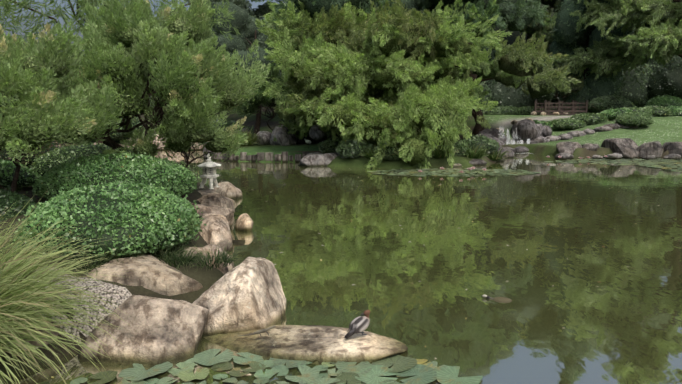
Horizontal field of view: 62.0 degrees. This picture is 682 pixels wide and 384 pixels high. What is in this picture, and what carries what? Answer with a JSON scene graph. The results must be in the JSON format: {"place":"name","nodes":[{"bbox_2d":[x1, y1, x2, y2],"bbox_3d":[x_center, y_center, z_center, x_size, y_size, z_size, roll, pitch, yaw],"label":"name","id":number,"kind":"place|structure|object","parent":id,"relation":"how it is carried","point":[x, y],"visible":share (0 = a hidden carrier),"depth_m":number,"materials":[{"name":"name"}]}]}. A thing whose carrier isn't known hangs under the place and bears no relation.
{"place":"outdoors","nodes":[
{"label":"outdoors","id":0,"kind":"place"},
{"bbox_2d":[0,0,283,59],"label":"sky","id":1,"kind":"structure","parent":0,"point":[255,4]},
{"bbox_2d":[0,150,681,383],"bbox_3d":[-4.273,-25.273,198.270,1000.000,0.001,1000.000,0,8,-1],"label":"pond water","id":2,"kind":"structure","parent":0,"point":[597,313],"depth_m":9.79,"materials":[{"name":"green liquid"}]},
{"bbox_2d":[1,349,482,383],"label":"lily pads","id":3,"kind":"object","parent":2,"relation":"on","point":[366,372],"visible":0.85,"depth_m":5.63,"materials":[{"name":"green plant"}]},
{"bbox_2d":[367,168,540,175],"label":"lily pads","id":4,"kind":"object","parent":2,"relation":"on","point":[432,173],"visible":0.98,"depth_m":24.30,"materials":[{"name":"green plant"}]},
{"bbox_2d":[482,294,511,301],"bbox_3d":[2.164,1.492,7.860,0.418,0.113,0.266,3,8,19],"label":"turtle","id":5,"kind":"object","parent":2,"relation":"on","point":[501,299],"visible":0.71,"depth_m":7.81},
{"bbox_2d":[418,155,607,172],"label":"water lily flowers","id":6,"kind":"object","parent":2,"relation":"on","point":[469,169],"visible":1,"depth_m":24.23,"materials":[{"name":"pink plant"}]},
{"bbox_2d":[499,126,533,153],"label":"waterfall water","id":7,"kind":"structure","parent":2,"relation":"on","point":[513,142],"depth_m":37.74,"materials":[{"name":"white liquid"}]},
{"bbox_2d":[545,158,681,171],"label":"lily pads","id":8,"kind":"object","parent":2,"relation":"on","point":[669,166],"visible":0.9,"depth_m":29.13,"materials":[{"name":"green plant"}]},
{"bbox_2d":[0,3,681,376],"bbox_3d":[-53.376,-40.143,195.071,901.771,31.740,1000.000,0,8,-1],"label":"terrain","id":9,"kind":"structure","parent":0,"point":[664,129],"depth_m":32.05,"materials":[{"name":"green plant"}]},
{"bbox_2d":[0,183,37,220],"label":"hedge","id":10,"kind":"object","parent":9,"relation":"on","point":[20,201],"visible":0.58,"depth_m":9.70,"materials":[{"name":"green plant"}]},
{"bbox_2d":[0,159,39,190],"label":"hedge","id":11,"kind":"object","parent":9,"relation":"on","point":[27,177],"visible":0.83,"depth_m":13.19,"materials":[{"name":"green plant"}]},
{"bbox_2d":[0,24,53,54],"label":"tree","id":12,"kind":"object","parent":9,"relation":"on","point":[2,33],"visible":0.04,"depth_m":13.17,"materials":[{"name":"green plant"}]},
{"bbox_2d":[0,209,55,280],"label":"shrub","id":13,"kind":"object","parent":9,"relation":"on","point":[14,244],"depth_m":6.49,"materials":[{"name":"green plant"}]},
{"bbox_2d":[0,0,60,44],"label":"tree","id":14,"kind":"object","parent":9,"relation":"on","point":[10,26],"visible":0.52,"depth_m":19.74,"materials":[{"name":"green plant"}]},
{"bbox_2d":[0,140,76,167],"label":"hedge","id":15,"kind":"object","parent":9,"relation":"on","point":[4,155],"visible":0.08,"depth_m":15.99,"materials":[{"name":"green plant"}]},
{"bbox_2d":[0,19,122,192],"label":"tree","id":16,"kind":"object","parent":9,"relation":"on","point":[40,107],"visible":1,"depth_m":9.93,"materials":[{"name":"green plant"}]},
{"bbox_2d":[0,187,132,383],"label":"fountain grass","id":17,"kind":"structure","parent":9,"relation":"on","point":[20,298],"depth_m":5.50,"materials":[{"name":"green plant"}]},
{"bbox_2d":[49,251,84,262],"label":"mondo tuft","id":18,"kind":"object","parent":9,"relation":"on","point":[68,257],"visible":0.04,"depth_m":7.35,"materials":[{"name":"green plant"}]},
{"bbox_2d":[6,267,131,349],"bbox_3d":[-3.313,1.365,6.433,1.500,0.632,1.365,3,9,22],"label":"pebble drift","id":19,"kind":"object","parent":9,"relation":"on","point":[109,291],"visible":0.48,"depth_m":6.61,"materials":[{"name":"grey gravel"}]},
{"bbox_2d":[28,142,134,175],"bbox_3d":[-6.796,-0.842,15.381,3.221,1.154,2.435,0,8,-1],"label":"hedge","id":20,"kind":"object","parent":9,"relation":"on","point":[54,158],"visible":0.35,"depth_m":14.63,"materials":[{"name":"green plant"}]},
{"bbox_2d":[55,246,122,276],"bbox_3d":[-3.287,0.855,7.337,1.033,0.374,1.004,0,8,-1],"label":"mondo tuft","id":21,"kind":"object","parent":9,"relation":"on","point":[100,261],"visible":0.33,"depth_m":7.26,"materials":[{"name":"green plant"}]},
{"bbox_2d":[9,177,206,261],"bbox_3d":[-3.448,0.366,8.618,2.712,1.117,2.894,0,8,-1],"label":"hedge","id":22,"kind":"object","parent":9,"relation":"on","point":[130,218],"visible":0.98,"depth_m":7.73,"materials":[{"name":"green plant"}]},
{"bbox_2d":[26,151,199,198],"bbox_3d":[-4.592,-0.299,11.643,3.248,1.097,2.765,0,8,-1],"label":"hedge","id":23,"kind":"object","parent":9,"relation":"on","point":[176,178],"visible":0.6,"depth_m":10.97,"materials":[{"name":"green plant"}]},
{"bbox_2d":[88,115,143,142],"bbox_3d":[-16.180,-4.759,39.272,4.948,2.746,4.099,0,8,-1],"label":"shrub","id":24,"kind":"object","parent":9,"relation":"on","point":[116,137],"visible":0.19,"depth_m":38.51,"materials":[{"name":"green plant"}]},
{"bbox_2d":[0,0,240,144],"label":"tree","id":25,"kind":"object","parent":9,"relation":"on","point":[81,5],"visible":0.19,"depth_m":17.95,"materials":[{"name":"green plant"}]},
{"bbox_2d":[92,250,148,264],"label":"mondo tufts","id":26,"kind":"object","parent":9,"relation":"on","point":[126,257],"visible":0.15,"depth_m":7.49,"materials":[{"name":"green plant"}]},
{"bbox_2d":[93,134,208,149],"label":"cove boulders","id":27,"kind":"object","parent":9,"relation":"on","point":[160,146],"visible":0.06,"depth_m":38.79,"materials":[{"name":"beige stone"}]},
{"bbox_2d":[58,0,270,152],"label":"tree","id":28,"kind":"object","parent":9,"relation":"on","point":[138,54],"visible":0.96,"depth_m":11.62,"materials":[{"name":"green plant"}]},
{"bbox_2d":[146,242,197,259],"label":"mondo tuft","id":29,"kind":"object","parent":9,"relation":"on","point":[171,249],"visible":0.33,"depth_m":8.06,"materials":[{"name":"green plant"}]},
{"bbox_2d":[102,105,248,197],"bbox_3d":[-3.554,-0.841,12.265,2.993,2.247,1.868,0,8,-1],"label":"shrub","id":30,"kind":"object","parent":9,"relation":"on","point":[181,138],"visible":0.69,"depth_m":12.06,"materials":[{"name":"green plant"}]},
{"bbox_2d":[150,241,207,270],"bbox_3d":[-2.296,0.839,7.814,0.974,0.389,0.970,0,8,-1],"label":"mondo tuft","id":31,"kind":"object","parent":9,"relation":"on","point":[181,259],"visible":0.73,"depth_m":7.82,"materials":[{"name":"green plant"}]},
{"bbox_2d":[10,182,407,365],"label":"shore boulders","id":32,"kind":"object","parent":9,"relation":"on","point":[246,296],"visible":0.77,"depth_m":6.44,"materials":[{"name":"beige stone"}]},
{"bbox_2d":[238,325,275,335],"bbox_3d":[-0.927,1.535,6.268,0.427,0.088,0.161,-2,8,-16],"label":"water dragon lizard","id":33,"kind":"object","parent":32,"relation":"on","point":[263,330],"visible":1,"depth_m":6.27},
{"bbox_2d":[344,310,369,338],"bbox_3d":[0.184,1.447,6.233,0.309,0.277,0.161,-4,9,-26],"label":"duck","id":34,"kind":"object","parent":32,"relation":"on","point":[359,324],"visible":1,"depth_m":6.21},
{"bbox_2d":[197,153,220,188],"bbox_3d":[-3.568,-0.578,15.397,0.655,0.950,0.596,-4,9,-24],"label":"stone lantern","id":35,"kind":"object","parent":9,"relation":"on","point":[208,166],"visible":0.9,"depth_m":15.28,"materials":[{"name":"white stone"}]},
{"bbox_2d":[177,241,242,268],"bbox_3d":[-1.826,0.914,8.070,0.996,0.377,0.955,2,8,11],"label":"mondo tuft","id":36,"kind":"object","parent":9,"relation":"on","point":[218,258],"visible":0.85,"depth_m":8.09,"materials":[{"name":"green plant"}]},
{"bbox_2d":[191,120,237,150],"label":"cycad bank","id":37,"kind":"structure","parent":9,"relation":"on","point":[213,131],"depth_m":37.00,"materials":[{"name":"green plant"}]},
{"bbox_2d":[208,115,225,130],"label":"tree","id":38,"kind":"object","parent":9,"relation":"on","point":[218,123],"visible":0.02,"depth_m":41.62,"materials":[{"name":"green plant"}]},
{"bbox_2d":[186,0,275,105],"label":"tree","id":39,"kind":"object","parent":9,"relation":"on","point":[263,9],"visible":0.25,"depth_m":53.01,"materials":[{"name":"green plant"}]},
{"bbox_2d":[231,125,260,145],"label":"shrub","id":40,"kind":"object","parent":9,"relation":"on","point":[251,140],"depth_m":35.56,"materials":[{"name":"green plant"}]},
{"bbox_2d":[207,0,285,133],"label":"broadleaf","id":41,"kind":"object","parent":9,"relation":"on","point":[243,23],"visible":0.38,"depth_m":43.12,"materials":[{"name":"green plant"}]},
{"bbox_2d":[203,148,308,161],"bbox_3d":[-5.139,-1.759,30.599,7.190,1.142,1.846,4,9,28],"label":"stone edging","id":42,"kind":"object","parent":9,"relation":"on","point":[262,156],"visible":0.27,"depth_m":29.60,"materials":[{"name":"grey stone"}]},
{"bbox_2d":[233,62,288,130],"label":"pruned tree","id":43,"kind":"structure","parent":9,"relation":"on","point":[261,99],"depth_m":35.65,"materials":[{"name":"green plant"}]},
{"bbox_2d":[302,137,312,148],"bbox_3d":[-1.965,-2.862,32.964,0.692,0.728,0.195,-3,9,-21],"label":"white ibis","id":44,"kind":"object","parent":9,"relation":"on","point":[308,141],"visible":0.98,"depth_m":32.91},
{"bbox_2d":[317,136,348,153],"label":"bank shrub","id":45,"kind":"object","parent":9,"relation":"on","point":[329,145],"visible":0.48,"depth_m":29.02,"materials":[{"name":"green plant"}]},
{"bbox_2d":[264,0,402,142],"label":"tree","id":46,"kind":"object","parent":9,"relation":"on","point":[334,28],"depth_m":28.72,"materials":[{"name":"green plant"}]},
{"bbox_2d":[336,139,373,158],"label":"bank shrub","id":47,"kind":"object","parent":9,"relation":"on","point":[348,148],"visible":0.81,"depth_m":26.98,"materials":[{"name":"green plant"}]},
{"bbox_2d":[259,25,468,146],"bbox_3d":[1.353,-5.258,28.846,10.511,6.964,10.025,-3,8,-18],"label":"tree","id":48,"kind":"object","parent":9,"relation":"on","point":[331,78],"depth_m":27.20,"materials":[{"name":"green plant"}]},
{"bbox_2d":[251,0,480,141],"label":"tree","id":49,"kind":"object","parent":9,"relation":"on","point":[359,11],"visible":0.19,"depth_m":30.67,"materials":[{"name":"green plant"}]},
{"bbox_2d":[252,0,492,56],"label":"tree","id":50,"kind":"object","parent":9,"relation":"on","point":[270,24],"depth_m":46.08,"materials":[{"name":"green plant"}]},
{"bbox_2d":[236,124,513,166],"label":"rocks","id":51,"kind":"object","parent":9,"relation":"on","point":[315,135],"visible":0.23,"depth_m":34.64,"materials":[{"name":"grey stone"}]},
{"bbox_2d":[358,145,393,158],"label":"bank fern","id":52,"kind":"object","parent":9,"relation":"on","point":[371,154],"visible":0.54,"depth_m":26.43,"materials":[{"name":"green plant"}]},
{"bbox_2d":[373,142,400,160],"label":"bank shrub","id":53,"kind":"object","parent":9,"relation":"on","point":[390,157],"visible":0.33,"depth_m":26.47,"materials":[{"name":"green plant"}]},
{"bbox_2d":[385,147,405,158],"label":"bank fern","id":54,"kind":"object","parent":9,"relation":"on","point":[396,153],"visible":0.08,"depth_m":26.30,"materials":[{"name":"green plant"}]},
{"bbox_2d":[348,0,512,168],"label":"tree","id":55,"kind":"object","parent":9,"relation":"on","point":[440,118],"depth_m":26.51,"materials":[{"name":"green plant"}]},
{"bbox_2d":[429,144,458,158],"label":"bank fern","id":56,"kind":"object","parent":9,"relation":"on","point":[438,153],"visible":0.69,"depth_m":26.73,"materials":[{"name":"green plant"}]},
{"bbox_2d":[435,141,471,156],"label":"bank shrub","id":57,"kind":"object","parent":9,"relation":"on","point":[461,146],"visible":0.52,"depth_m":27.78,"materials":[{"name":"green plant"}]},
{"bbox_2d":[462,144,488,158],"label":"bank fern","id":58,"kind":"object","parent":9,"relation":"on","point":[474,154],"visible":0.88,"depth_m":27.79,"materials":[{"name":"green plant"}]},
{"bbox_2d":[422,0,528,31],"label":"broadleaf","id":59,"kind":"object","parent":9,"relation":"on","point":[513,1],"visible":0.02,"depth_m":56.49,"materials":[{"name":"green plant"}]},
{"bbox_2d":[459,134,499,155],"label":"bank shrub","id":60,"kind":"object","parent":9,"relation":"on","point":[491,145],"visible":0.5,"depth_m":29.04,"materials":[{"name":"green plant"}]},
{"bbox_2d":[380,0,581,135],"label":"cypress","id":61,"kind":"object","parent":9,"relation":"on","point":[517,66],"visible":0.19,"depth_m":36.66,"materials":[{"name":"green plant"}]},
{"bbox_2d":[478,81,491,104],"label":"bush","id":62,"kind":"object","parent":9,"relation":"on","point":[489,95],"visible":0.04,"depth_m":56.20,"materials":[{"name":"green plant"}]},
{"bbox_2d":[481,105,500,114],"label":"hedge","id":63,"kind":"object","parent":9,"relation":"on","point":[495,111],"visible":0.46,"depth_m":56.57,"materials":[{"name":"green plant"}]},
{"bbox_2d":[484,147,509,160],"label":"bank fern","id":64,"kind":"object","parent":9,"relation":"on","point":[495,156],"visible":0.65,"depth_m":29.16,"materials":[{"name":"green plant"}]},
{"bbox_2d":[497,106,517,114],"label":"hedge","id":65,"kind":"object","parent":9,"relation":"on","point":[507,110],"visible":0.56,"depth_m":57.20,"materials":[{"name":"green plant"}]},
{"bbox_2d":[483,79,537,107],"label":"understorey","id":66,"kind":"object","parent":9,"relation":"on","point":[502,95],"visible":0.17,"depth_m":58.03,"materials":[{"name":"green plant"}]},
{"bbox_2d":[478,119,551,152],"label":"rocks","id":67,"kind":"object","parent":9,"relation":"on","point":[527,129],"visible":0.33,"depth_m":37.68,"materials":[{"name":"grey stone"}]},
{"bbox_2d":[516,106,543,114],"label":"hedge","id":68,"kind":"object","parent":9,"relation":"on","point":[525,110],"visible":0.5,"depth_m":57.09,"materials":[{"name":"green plant"}]},
{"bbox_2d":[506,53,553,105],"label":"understorey","id":69,"kind":"object","parent":9,"relation":"on","point":[548,97],"visible":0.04,"depth_m":63.06,"materials":[{"name":"green plant"}]},
{"bbox_2d":[496,111,567,132],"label":"path edge stones","id":70,"kind":"object","parent":9,"relation":"on","point":[513,122],"visible":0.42,"depth_m":50.10,"materials":[{"name":"beige stone"}]},
{"bbox_2d":[504,0,560,54],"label":"tree","id":71,"kind":"object","parent":9,"relation":"on","point":[538,30],"visible":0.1,"depth_m":63.91,"materials":[{"name":"green plant"}]},
{"bbox_2d":[533,120,556,130],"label":"slope hedge","id":72,"kind":"object","parent":9,"relation":"on","point":[547,123],"visible":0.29,"depth_m":40.75,"materials":[{"name":"green plant"}]},
{"bbox_2d":[544,53,560,105],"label":"bush","id":73,"kind":"object","parent":9,"relation":"on","point":[554,100],"depth_m":64.06,"materials":[{"name":"green plant"}]},
{"bbox_2d":[534,100,587,115],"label":"wooden fence","id":74,"kind":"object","parent":9,"relation":"on","point":[573,110],"depth_m":51.00,"materials":[{"name":"brown wood"}]},
{"bbox_2d":[550,65,583,108],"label":"bush","id":75,"kind":"object","parent":9,"relation":"on","point":[576,87],"visible":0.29,"depth_m":52.76,"materials":[{"name":"green plant"}]},
{"bbox_2d":[549,117,585,129],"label":"slope hedge","id":76,"kind":"object","parent":9,"relation":"on","point":[567,123],"visible":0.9,"depth_m":40.33,"materials":[{"name":"green plant"}]},
{"bbox_2d":[531,0,621,6],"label":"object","id":77,"kind":"object","parent":9,"relation":"on","point":[550,3],"visible":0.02,"depth_m":69.16,"materials":[{"name":"green plant"}]},
{"bbox_2d":[570,112,608,124],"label":"slope hedge","id":78,"kind":"object","parent":9,"relation":"on","point":[593,118],"visible":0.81,"depth_m":40.83,"materials":[{"name":"green plant"}]},
{"bbox_2d":[545,0,634,113],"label":"tree","id":79,"kind":"object","parent":9,"relation":"on","point":[567,37],"visible":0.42,"depth_m":53.62,"materials":[{"name":"green plant"}]},
{"bbox_2d":[532,123,681,158],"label":"rocks","id":80,"kind":"object","parent":9,"relation":"on","point":[627,148],"visible":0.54,"depth_m":32.08,"materials":[{"name":"grey stone"}]},
{"bbox_2d":[588,94,632,112],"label":"camellia shrub","id":81,"kind":"object","parent":9,"relation":"on","point":[601,103],"visible":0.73,"depth_m":50.88,"materials":[{"name":"green plant"}]},
{"bbox_2d":[541,0,681,30],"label":"broadleaf","id":82,"kind":"object","parent":9,"relation":"on","point":[675,23],"visible":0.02,"depth_m":67.79,"materials":[{"name":"green plant"}]},
{"bbox_2d":[598,108,631,119],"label":"slope hedge","id":83,"kind":"object","parent":9,"relation":"on","point":[611,114],"visible":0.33,"depth_m":41.05,"materials":[{"name":"green plant"}]},
{"bbox_2d":[550,0,681,79],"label":"cypress","id":84,"kind":"object","parent":9,"relation":"on","point":[661,41],"visible":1,"depth_m":48.08,"materials":[{"name":"green plant"}]},
{"bbox_2d":[555,153,680,159],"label":"rocks","id":85,"kind":"object","parent":9,"relation":"on","point":[619,156],"visible":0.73,"depth_m":31.17,"materials":[{"name":"grey stone"}]},
{"bbox_2d":[614,111,653,126],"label":"dome shrub","id":86,"kind":"object","parent":9,"relation":"on","point":[635,118],"visible":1,"depth_m":37.95,"materials":[{"name":"green plant"}]},
{"bbox_2d":[617,63,652,107],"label":"understorey","id":87,"kind":"object","parent":9,"relation":"on","point":[634,87],"visible":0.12,"depth_m":58.07,"materials":[{"name":"green plant"}]},
{"bbox_2d":[620,106,652,115],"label":"slope hedge","id":88,"kind":"object","parent":9,"relation":"on","point":[636,109],"visible":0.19,"depth_m":41.42,"materials":[{"name":"green plant"}]},
{"bbox_2d":[639,105,671,116],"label":"slope hedge","id":89,"kind":"object","parent":9,"relation":"on","point":[658,111],"visible":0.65,"depth_m":42.37,"materials":[{"name":"green plant"}]},
{"bbox_2d":[646,55,675,70],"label":"bush","id":90,"kind":"object","parent":9,"relation":"on","point":[652,63],"visible":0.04,"depth_m":64.69,"materials":[{"name":"green plant"}]},
{"bbox_2d":[643,95,681,107],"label":"dome shrub","id":91,"kind":"object","parent":9,"relation":"on","point":[666,101],"visible":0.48,"depth_m":49.13,"materials":[{"name":"green plant"}]},
{"bbox_2d":[647,55,681,98],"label":"bush","id":92,"kind":"object","parent":9,"relation":"on","point":[666,79],"visible":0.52,"depth_m":56.68,"materials":[{"name":"green plant"}]},
{"bbox_2d":[668,105,681,115],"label":"slope hedge","id":93,"kind":"object","parent":9,"relation":"on","point":[676,110],"visible":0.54,"depth_m":42.63,"materials":[{"name":"green plant"}]},
{"bbox_2d":[51,161,679,377],"bbox_3d":[6.833,0.126,17.508,29.919,0.001,25.533,0,8,-1],"label":"floating leaf debris","id":94,"kind":"object","parent":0,"point":[427,216],"visible":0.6,"depth_m":13.62,"materials":[{"name":"plant"}]}
]}

